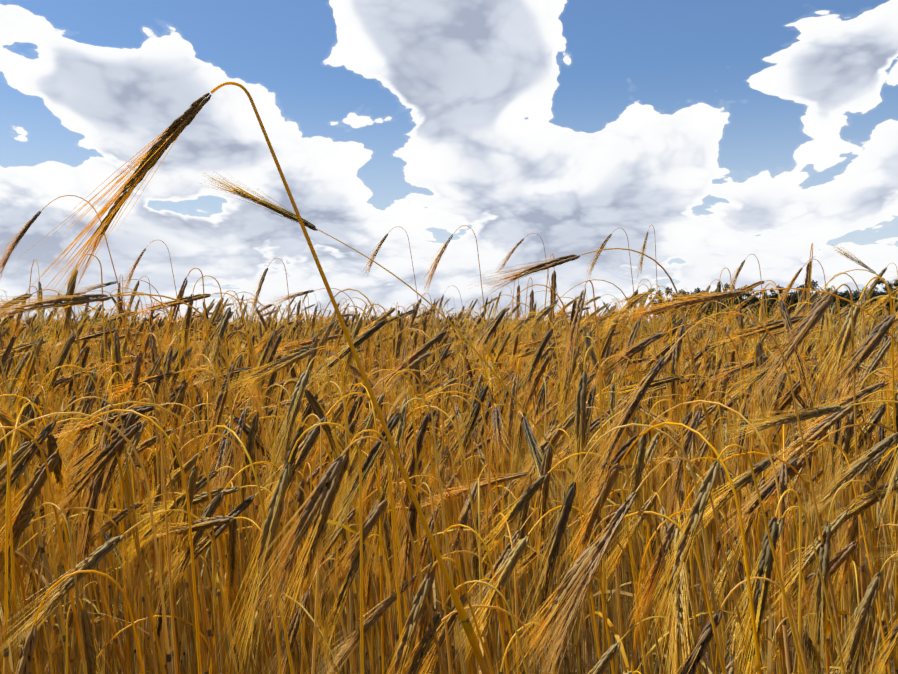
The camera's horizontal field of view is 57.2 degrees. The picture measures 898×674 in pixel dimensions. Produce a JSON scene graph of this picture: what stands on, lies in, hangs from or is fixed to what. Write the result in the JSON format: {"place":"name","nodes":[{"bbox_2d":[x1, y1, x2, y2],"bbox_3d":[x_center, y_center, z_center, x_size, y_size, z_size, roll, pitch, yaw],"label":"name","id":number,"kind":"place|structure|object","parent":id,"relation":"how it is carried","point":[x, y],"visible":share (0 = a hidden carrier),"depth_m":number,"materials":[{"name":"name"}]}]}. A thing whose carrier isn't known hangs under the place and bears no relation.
{"place":"outdoors","nodes":[
{"label":"outdoors","id":0,"kind":"place"},
{"bbox_2d":[0,397,42,510],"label":"barley patch","id":1,"kind":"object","parent":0,"point":[4,417],"depth_m":0.91,"materials":[{"name":"yellow plant"}]},
{"bbox_2d":[0,259,137,673],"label":"barley patch","id":2,"kind":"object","parent":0,"point":[35,331],"depth_m":3.29,"materials":[{"name":"yellow plant"}]},
{"bbox_2d":[14,312,130,325],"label":"barley patch","id":3,"kind":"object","parent":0,"point":[54,319],"depth_m":14.49,"materials":[{"name":"yellow plant"}]},
{"bbox_2d":[3,308,211,391],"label":"barley patch","id":4,"kind":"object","parent":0,"point":[91,317],"depth_m":9.63,"materials":[{"name":"yellow plant"}]},
{"bbox_2d":[0,279,324,673],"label":"barley patch","id":5,"kind":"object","parent":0,"point":[86,376],"depth_m":2.77,"materials":[{"name":"yellow plant"}]},
{"bbox_2d":[57,313,280,328],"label":"barley patch","id":6,"kind":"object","parent":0,"point":[165,319],"depth_m":12.33,"materials":[{"name":"yellow plant"}]},
{"bbox_2d":[40,274,298,673],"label":"barley patch","id":7,"kind":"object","parent":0,"point":[259,329],"depth_m":3.38,"materials":[{"name":"yellow plant"}]},
{"bbox_2d":[141,311,282,329],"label":"barley patch","id":8,"kind":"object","parent":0,"point":[203,320],"depth_m":14.61,"materials":[{"name":"yellow plant"}]},
{"bbox_2d":[117,300,317,494],"bbox_3d":[-2.161,0.514,7.375,1.882,1.689,1.965,0,1,1],"label":"barley patch","id":9,"kind":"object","parent":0,"point":[226,328],"depth_m":7.55,"materials":[{"name":"yellow plant"}]},
{"bbox_2d":[108,288,507,673],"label":"barley patch","id":10,"kind":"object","parent":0,"point":[241,360],"depth_m":2.72,"materials":[{"name":"yellow plant"}]},
{"bbox_2d":[160,303,475,395],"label":"barley patch","id":11,"kind":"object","parent":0,"point":[305,323],"depth_m":9.09,"materials":[{"name":"yellow plant"}]},
{"bbox_2d":[194,294,471,673],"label":"barley patch","id":12,"kind":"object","parent":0,"point":[374,353],"depth_m":3.49,"materials":[{"name":"yellow plant"}]},
{"bbox_2d":[263,317,454,381],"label":"barley patch","id":13,"kind":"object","parent":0,"point":[354,323],"depth_m":11.72,"materials":[{"name":"yellow plant"}]},
{"bbox_2d":[294,307,447,330],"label":"barley patch","id":14,"kind":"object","parent":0,"point":[377,317],"depth_m":14.19,"materials":[{"name":"yellow plant"}]},
{"bbox_2d":[2,415,894,673],"bbox_3d":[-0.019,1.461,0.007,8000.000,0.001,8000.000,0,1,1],"label":"ground","id":15,"kind":"structure","parent":0,"point":[891,659],"depth_m":3.93,"materials":[{"name":"soil"}]},
{"bbox_2d":[0,298,93,524],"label":"barley patch","id":16,"kind":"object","parent":15,"relation":"on","point":[39,335],"depth_m":6.26,"materials":[{"name":"yellow plant"}]},
{"bbox_2d":[8,521,104,659],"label":"stalk","id":17,"kind":"object","parent":15,"relation":"on","point":[88,601],"visible":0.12,"depth_m":1.55,"materials":[{"name":"yellow plant"}]},
{"bbox_2d":[2,308,161,497],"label":"barley patch","id":18,"kind":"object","parent":15,"relation":"on","point":[61,326],"depth_m":7.18,"materials":[{"name":"yellow plant"}]},
{"bbox_2d":[0,346,174,673],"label":"barley patch","id":19,"kind":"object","parent":15,"relation":"on","point":[42,509],"depth_m":1.57,"materials":[{"name":"yellow plant"}]},
{"bbox_2d":[0,195,179,662],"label":"stalk","id":20,"kind":"object","parent":15,"relation":"on","point":[16,240],"visible":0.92,"depth_m":1.48,"materials":[{"name":"yellow plant"}]},
{"bbox_2d":[41,432,160,669],"bbox_3d":[-0.675,0.809,1.674,0.026,1.259,0.333,0,1,29],"label":"stalk","id":21,"kind":"object","parent":15,"relation":"on","point":[136,519],"visible":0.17,"depth_m":1.58,"materials":[{"name":"yellow plant"}]},
{"bbox_2d":[0,286,214,673],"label":"barley patch","id":22,"kind":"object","parent":15,"relation":"on","point":[12,370],"depth_m":2.13,"materials":[{"name":"yellow plant"}]},
{"bbox_2d":[0,290,238,631],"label":"barley patch","id":23,"kind":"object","parent":15,"relation":"on","point":[72,324],"depth_m":4.36,"materials":[{"name":"yellow plant"}]},
{"bbox_2d":[5,293,286,535],"bbox_3d":[-2.083,0.529,5.940,2.014,1.700,2.207,0,1,1],"label":"barley patch","id":24,"kind":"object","parent":15,"relation":"on","point":[81,314],"depth_m":5.67,"materials":[{"name":"yellow plant"}]},
{"bbox_2d":[122,240,214,651],"bbox_3d":[-0.834,0.569,2.486,0.043,1.715,0.364,1,1,32],"label":"stalk","id":25,"kind":"object","parent":15,"relation":"on","point":[133,268],"visible":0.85,"depth_m":2.38,"materials":[{"name":"yellow plant"}]},
{"bbox_2d":[141,526,342,673],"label":"stalk","id":26,"kind":"object","parent":15,"relation":"on","point":[166,571],"visible":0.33,"depth_m":1.29,"materials":[{"name":"yellow plant"}]},
{"bbox_2d":[21,82,489,673],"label":"stalk","id":27,"kind":"object","parent":15,"relation":"on","point":[155,152],"visible":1,"depth_m":0.55,"materials":[{"name":"yellow plant"}]},
{"bbox_2d":[244,258,299,417],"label":"stalk","id":28,"kind":"object","parent":15,"relation":"on","point":[262,279],"visible":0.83,"depth_m":2.17,"materials":[{"name":"yellow plant"}]},
{"bbox_2d":[96,302,462,635],"bbox_3d":[-0.822,0.596,4.569,1.928,1.604,2.243,0,1,1],"label":"barley patch","id":29,"kind":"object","parent":15,"relation":"on","point":[160,324],"depth_m":4.20,"materials":[{"name":"yellow plant"}]},
{"bbox_2d":[0,254,563,673],"label":"barley patch","id":30,"kind":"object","parent":15,"relation":"on","point":[219,457],"depth_m":1.30,"materials":[{"name":"yellow plant"}]},
{"bbox_2d":[37,275,538,673],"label":"barley patch","id":31,"kind":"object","parent":15,"relation":"on","point":[170,361],"depth_m":1.95,"materials":[{"name":"yellow plant"}]},
{"bbox_2d":[264,412,347,673],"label":"stalk","id":32,"kind":"object","parent":15,"relation":"on","point":[335,562],"visible":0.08,"depth_m":2.03,"materials":[{"name":"yellow plant"}]},
{"bbox_2d":[195,292,484,544],"bbox_3d":[-0.651,0.528,5.953,2.018,1.701,2.076,0,1,1],"label":"barley patch","id":33,"kind":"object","parent":15,"relation":"on","point":[364,323],"depth_m":5.77,"materials":[{"name":"yellow plant"}]},
{"bbox_2d":[265,288,469,479],"bbox_3d":[-0.662,0.471,7.318,2.014,1.777,2.207,0,1,1],"label":"barley patch","id":34,"kind":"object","parent":15,"relation":"on","point":[364,319],"depth_m":7.02,"materials":[{"name":"yellow plant"}]},
{"bbox_2d":[359,226,453,650],"bbox_3d":[-0.149,0.536,2.685,0.391,1.776,0.111,-1,1,-43],"label":"stalk","id":35,"kind":"object","parent":15,"relation":"on","point":[373,256],"visible":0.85,"depth_m":2.58,"materials":[{"name":"yellow plant"}]},
{"bbox_2d":[304,550,516,673],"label":"stalk","id":36,"kind":"object","parent":15,"relation":"on","point":[380,611],"visible":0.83,"depth_m":0.85,"materials":[{"name":"yellow plant"}]},
{"bbox_2d":[0,380,897,673],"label":"barley patch","id":37,"kind":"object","parent":15,"relation":"on","point":[126,428],"visible":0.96,"depth_m":0.81,"materials":[{"name":"yellow plant"}]},
{"bbox_2d":[199,170,709,656],"bbox_3d":[0.230,0.618,0.993,1.098,1.661,0.114,0,1,2],"label":"stalk","id":38,"kind":"object","parent":15,"relation":"on","point":[289,215],"visible":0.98,"depth_m":1.04,"materials":[{"name":"yellow plant"}]},
{"bbox_2d":[421,225,516,657],"bbox_3d":[0.076,0.580,2.051,0.369,1.706,0.091,0,1,-30],"label":"stalk","id":39,"kind":"object","parent":15,"relation":"on","point":[444,247],"visible":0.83,"depth_m":1.97,"materials":[{"name":"yellow plant"}]},
{"bbox_2d":[342,277,682,673],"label":"barley patch","id":40,"kind":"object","parent":15,"relation":"on","point":[518,329],"depth_m":2.76,"materials":[{"name":"yellow plant"}]},
{"bbox_2d":[429,298,600,476],"bbox_3d":[0.738,0.514,7.298,2.014,1.692,2.207,0,1,1],"label":"barley patch","id":41,"kind":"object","parent":15,"relation":"on","point":[505,334],"depth_m":7.02,"materials":[{"name":"yellow plant"}]},
{"bbox_2d":[445,500,598,666],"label":"stalk","id":42,"kind":"object","parent":15,"relation":"on","point":[499,563],"visible":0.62,"depth_m":0.96,"materials":[{"name":"yellow plant"}]},
{"bbox_2d":[162,248,897,673],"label":"barley patch","id":43,"kind":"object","parent":15,"relation":"on","point":[580,422],"depth_m":1.23,"materials":[{"name":"yellow plant"}]},
{"bbox_2d":[497,233,580,671],"bbox_3d":[0.307,0.541,2.725,0.387,1.765,0.031,0,1,-31],"label":"stalk","id":44,"kind":"object","parent":15,"relation":"on","point":[510,253],"visible":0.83,"depth_m":2.67,"materials":[{"name":"yellow plant"}]},
{"bbox_2d":[404,297,684,533],"bbox_3d":[0.598,0.547,5.925,1.928,1.664,2.243,0,1,1],"label":"barley patch","id":45,"kind":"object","parent":15,"relation":"on","point":[490,301],"depth_m":5.73,"materials":[{"name":"yellow plant"}]},
{"bbox_2d":[408,469,688,666],"bbox_3d":[0.220,0.815,1.069,0.559,1.263,0.180,0,1,1],"label":"stalk","id":46,"kind":"object","parent":15,"relation":"on","point":[506,477],"visible":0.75,"depth_m":1.13,"materials":[{"name":"yellow plant"}]},
{"bbox_2d":[296,254,818,673],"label":"barley patch","id":47,"kind":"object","parent":15,"relation":"on","point":[537,401],"depth_m":2.05,"materials":[{"name":"yellow plant"}]},
{"bbox_2d":[384,285,747,636],"bbox_3d":[0.661,0.556,4.585,2.034,1.683,2.230,0,1,1],"label":"barley patch","id":48,"kind":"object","parent":15,"relation":"on","point":[560,326],"depth_m":4.37,"materials":[{"name":"yellow plant"}]},
{"bbox_2d":[587,228,662,598],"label":"stalk","id":49,"kind":"object","parent":15,"relation":"on","point":[599,252],"visible":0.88,"depth_m":2.27,"materials":[{"name":"yellow plant"}]},
{"bbox_2d":[521,457,771,673],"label":"stalk","id":50,"kind":"object","parent":15,"relation":"on","point":[607,538],"visible":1,"depth_m":0.62,"materials":[{"name":"yellow plant"}]},
{"bbox_2d":[631,225,670,591],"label":"stalk","id":51,"kind":"object","parent":15,"relation":"on","point":[642,251],"visible":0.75,"depth_m":2.56,"materials":[{"name":"yellow plant"}]},
{"bbox_2d":[584,300,777,476],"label":"plants","id":52,"kind":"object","parent":15,"relation":"on","point":[691,330],"depth_m":7.12,"materials":[{"name":"yellow plant"}]},
{"bbox_2d":[555,279,828,673],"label":"plants","id":53,"kind":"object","parent":15,"relation":"on","point":[743,303],"depth_m":3.48,"materials":[{"name":"yellow plant"}]},
{"bbox_2d":[570,312,845,665],"bbox_3d":[0.335,0.713,0.818,0.462,1.475,0.027,0,1,-13],"label":"stalk","id":54,"kind":"object","parent":15,"relation":"on","point":[639,395],"visible":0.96,"depth_m":0.77,"materials":[{"name":"yellow plant"}]},
{"bbox_2d":[565,268,897,673],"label":"plants","id":55,"kind":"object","parent":15,"relation":"on","point":[699,334],"depth_m":2.66,"materials":[{"name":"yellow plant"}]},
{"bbox_2d":[607,289,884,547],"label":"plants","id":56,"kind":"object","parent":15,"relation":"on","point":[775,312],"depth_m":5.56,"materials":[{"name":"brown plant"}]},
{"bbox_2d":[600,288,897,345],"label":"stalk","id":57,"kind":"object","parent":15,"relation":"on","point":[686,301],"visible":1,"depth_m":0.93,"materials":[{"name":"plant"}]},
{"bbox_2d":[700,500,803,665],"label":"stalk","id":58,"kind":"object","parent":15,"relation":"on","point":[718,588],"visible":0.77,"depth_m":1.14,"materials":[{"name":"plant"}]},
{"bbox_2d":[724,254,782,672],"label":"stalk","id":59,"kind":"object","parent":15,"relation":"on","point":[738,271],"visible":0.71,"depth_m":2.17,"materials":[{"name":"brown plant"}]},
{"bbox_2d":[634,285,897,673],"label":"plants","id":60,"kind":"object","parent":15,"relation":"on","point":[847,441],"depth_m":1.38,"materials":[{"name":"brown plant"}]},
{"bbox_2d":[645,288,897,632],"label":"plants","id":61,"kind":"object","parent":15,"relation":"on","point":[823,338],"depth_m":4.45,"materials":[{"name":"brown plant"}]},
{"bbox_2d":[711,263,897,673],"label":"plants","id":62,"kind":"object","parent":15,"relation":"on","point":[864,299],"depth_m":3.16,"materials":[{"name":"brown plant"}]},
{"bbox_2d":[770,259,847,599],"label":"stalk","id":63,"kind":"object","parent":15,"relation":"on","point":[791,284],"visible":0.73,"depth_m":1.95,"materials":[{"name":"brown plant"}]},
{"bbox_2d":[770,300,897,537],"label":"plants","id":64,"kind":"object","parent":15,"relation":"on","point":[847,306],"depth_m":5.96,"materials":[{"name":"brown plant"}]},
{"bbox_2d":[833,245,896,288],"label":"barley ear","id":65,"kind":"object","parent":15,"relation":"on","point":[856,260],"visible":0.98,"depth_m":2.57,"materials":[{"name":"brown plant"}]},
{"bbox_2d":[0,0,897,323],"label":"sky","id":66,"kind":"structure","parent":0,"point":[734,130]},
{"bbox_2d":[370,276,640,673],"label":"plants","id":67,"kind":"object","parent":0,"point":[516,308],"depth_m":3.45,"materials":[{"name":"brown plant"}]},
{"bbox_2d":[447,308,597,335],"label":"plants","id":68,"kind":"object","parent":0,"point":[518,317],"depth_m":11.78,"materials":[{"name":"brown plant"}]},
{"bbox_2d":[429,295,708,400],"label":"plants","id":69,"kind":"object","parent":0,"point":[525,318],"depth_m":9.00,"materials":[{"name":"brown plant"}]},
{"bbox_2d":[588,243,897,673],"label":"plants","id":70,"kind":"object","parent":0,"point":[804,306],"depth_m":2.08,"materials":[{"name":"brown plant"}]},
{"bbox_2d":[664,291,896,370],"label":"plants","id":71,"kind":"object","parent":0,"point":[881,318],"depth_m":9.48,"materials":[{"name":"brown plant"}]},
{"bbox_2d":[732,292,897,463],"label":"plants","id":72,"kind":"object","parent":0,"point":[884,307],"depth_m":6.99,"materials":[{"name":"brown plant"}]},
{"bbox_2d":[781,275,897,570],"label":"plants","id":73,"kind":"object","parent":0,"point":[846,312],"depth_m":2.32,"materials":[{"name":"brown plant"}]},
{"bbox_3d":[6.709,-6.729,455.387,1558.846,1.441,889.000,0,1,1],"label":"crop field","id":74,"kind":"structure","parent":0,"visible":0},
{"bbox_2d":[649,287,676,313],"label":"tree","id":75,"kind":"object","parent":74,"relation":"on","point":[661,300],"visible":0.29,"depth_m":609.95,"materials":[{"name":"green plant"}]},
{"bbox_2d":[668,289,690,309],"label":"tree","id":76,"kind":"object","parent":74,"relation":"on","point":[680,291],"visible":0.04,"depth_m":604.13,"materials":[{"name":"green plant"}]},
{"bbox_2d":[676,291,693,310],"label":"tree","id":77,"kind":"object","parent":74,"relation":"on","point":[686,294],"visible":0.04,"depth_m":600.36,"materials":[{"name":"green plant"}]},
{"bbox_2d":[687,287,704,312],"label":"tree","id":78,"kind":"object","parent":74,"relation":"on","point":[697,292],"visible":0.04,"depth_m":593.68,"materials":[{"name":"green plant"}]},
{"bbox_2d":[693,288,720,319],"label":"tree","id":79,"kind":"object","parent":74,"relation":"on","point":[696,291],"visible":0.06,"depth_m":588.24,"materials":[{"name":"green plant"}]},
{"bbox_2d":[707,302,724,318],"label":"tree","id":80,"kind":"object","parent":74,"relation":"on","point":[709,309],"visible":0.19,"depth_m":580.32,"materials":[{"name":"green plant"}]},
{"bbox_2d":[719,282,746,316],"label":"tree","id":81,"kind":"object","parent":74,"relation":"on","point":[726,290],"visible":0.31,"depth_m":574.00,"materials":[{"name":"green plant"}]},
{"bbox_2d":[724,297,744,319],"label":"tree","id":82,"kind":"object","parent":74,"relation":"on","point":[734,307],"visible":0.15,"depth_m":572.28,"materials":[{"name":"green plant"}]},
{"bbox_2d":[727,285,760,315],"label":"tree","id":83,"kind":"object","parent":74,"relation":"on","point":[736,302],"visible":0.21,"depth_m":564.65,"materials":[{"name":"green plant"}]},
{"bbox_2d":[741,296,760,313],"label":"tree","id":84,"kind":"object","parent":74,"relation":"on","point":[742,307],"visible":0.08,"depth_m":565.04,"materials":[{"name":"green plant"}]},
{"bbox_2d":[744,290,777,316],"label":"tree","id":85,"kind":"object","parent":74,"relation":"on","point":[753,302],"visible":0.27,"depth_m":561.48,"materials":[{"name":"green plant"}]},
{"bbox_2d":[752,295,771,318],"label":"tree","id":86,"kind":"object","parent":74,"relation":"on","point":[764,302],"visible":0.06,"depth_m":562.09,"materials":[{"name":"green plant"}]},
{"bbox_2d":[756,296,772,313],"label":"tree","id":87,"kind":"object","parent":74,"relation":"on","point":[764,303],"visible":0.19,"depth_m":554.23,"materials":[{"name":"green plant"}]},
{"bbox_2d":[762,285,786,305],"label":"tree","id":88,"kind":"object","parent":74,"relation":"on","point":[774,294],"visible":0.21,"depth_m":554.64,"materials":[{"name":"green plant"}]},
{"bbox_2d":[767,294,795,317],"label":"tree","id":89,"kind":"object","parent":74,"relation":"on","point":[769,305],"visible":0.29,"depth_m":545.99,"materials":[{"name":"green plant"}]},
{"bbox_2d":[771,292,794,310],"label":"tree","id":90,"kind":"object","parent":74,"relation":"on","point":[781,299],"visible":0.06,"depth_m":547.64,"materials":[{"name":"green plant"}]},
{"bbox_2d":[789,280,824,303],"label":"tree","id":91,"kind":"object","parent":74,"relation":"on","point":[814,284],"visible":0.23,"depth_m":538.82,"materials":[{"name":"green plant"}]},
{"bbox_2d":[821,292,847,317],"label":"tree","id":92,"kind":"object","parent":74,"relation":"on","point":[842,293],"visible":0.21,"depth_m":512.42,"materials":[{"name":"green plant"}]},
{"bbox_2d":[830,300,846,316],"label":"tree","id":93,"kind":"object","parent":74,"relation":"on","point":[840,308],"visible":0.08,"depth_m":510.58,"materials":[{"name":"green plant"}]},
{"bbox_2d":[834,290,856,306],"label":"tree","id":94,"kind":"object","parent":74,"relation":"on","point":[840,300],"visible":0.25,"depth_m":509.62,"materials":[{"name":"green plant"}]},
{"bbox_2d":[844,292,868,316],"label":"tree","id":95,"kind":"object","parent":74,"relation":"on","point":[856,297],"visible":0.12,"depth_m":505.43,"materials":[{"name":"green plant"}]},
{"bbox_2d":[852,287,868,297],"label":"tree","id":96,"kind":"object","parent":74,"relation":"on","point":[857,293],"visible":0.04,"depth_m":511.05,"materials":[{"name":"green plant"}]},
{"bbox_2d":[860,279,897,320],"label":"tree","id":97,"kind":"object","parent":74,"relation":"on","point":[881,282],"visible":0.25,"depth_m":492.41,"materials":[{"name":"green plant"}]},
{"bbox_2d":[872,290,897,315],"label":"tree","id":98,"kind":"object","parent":74,"relation":"on","point":[880,293],"visible":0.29,"depth_m":489.65,"materials":[{"name":"green plant"}]},
{"bbox_2d":[874,292,897,318],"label":"tree","id":99,"kind":"object","parent":74,"relation":"on","point":[888,307],"visible":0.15,"depth_m":486.54,"materials":[{"name":"green plant"}]}
]}

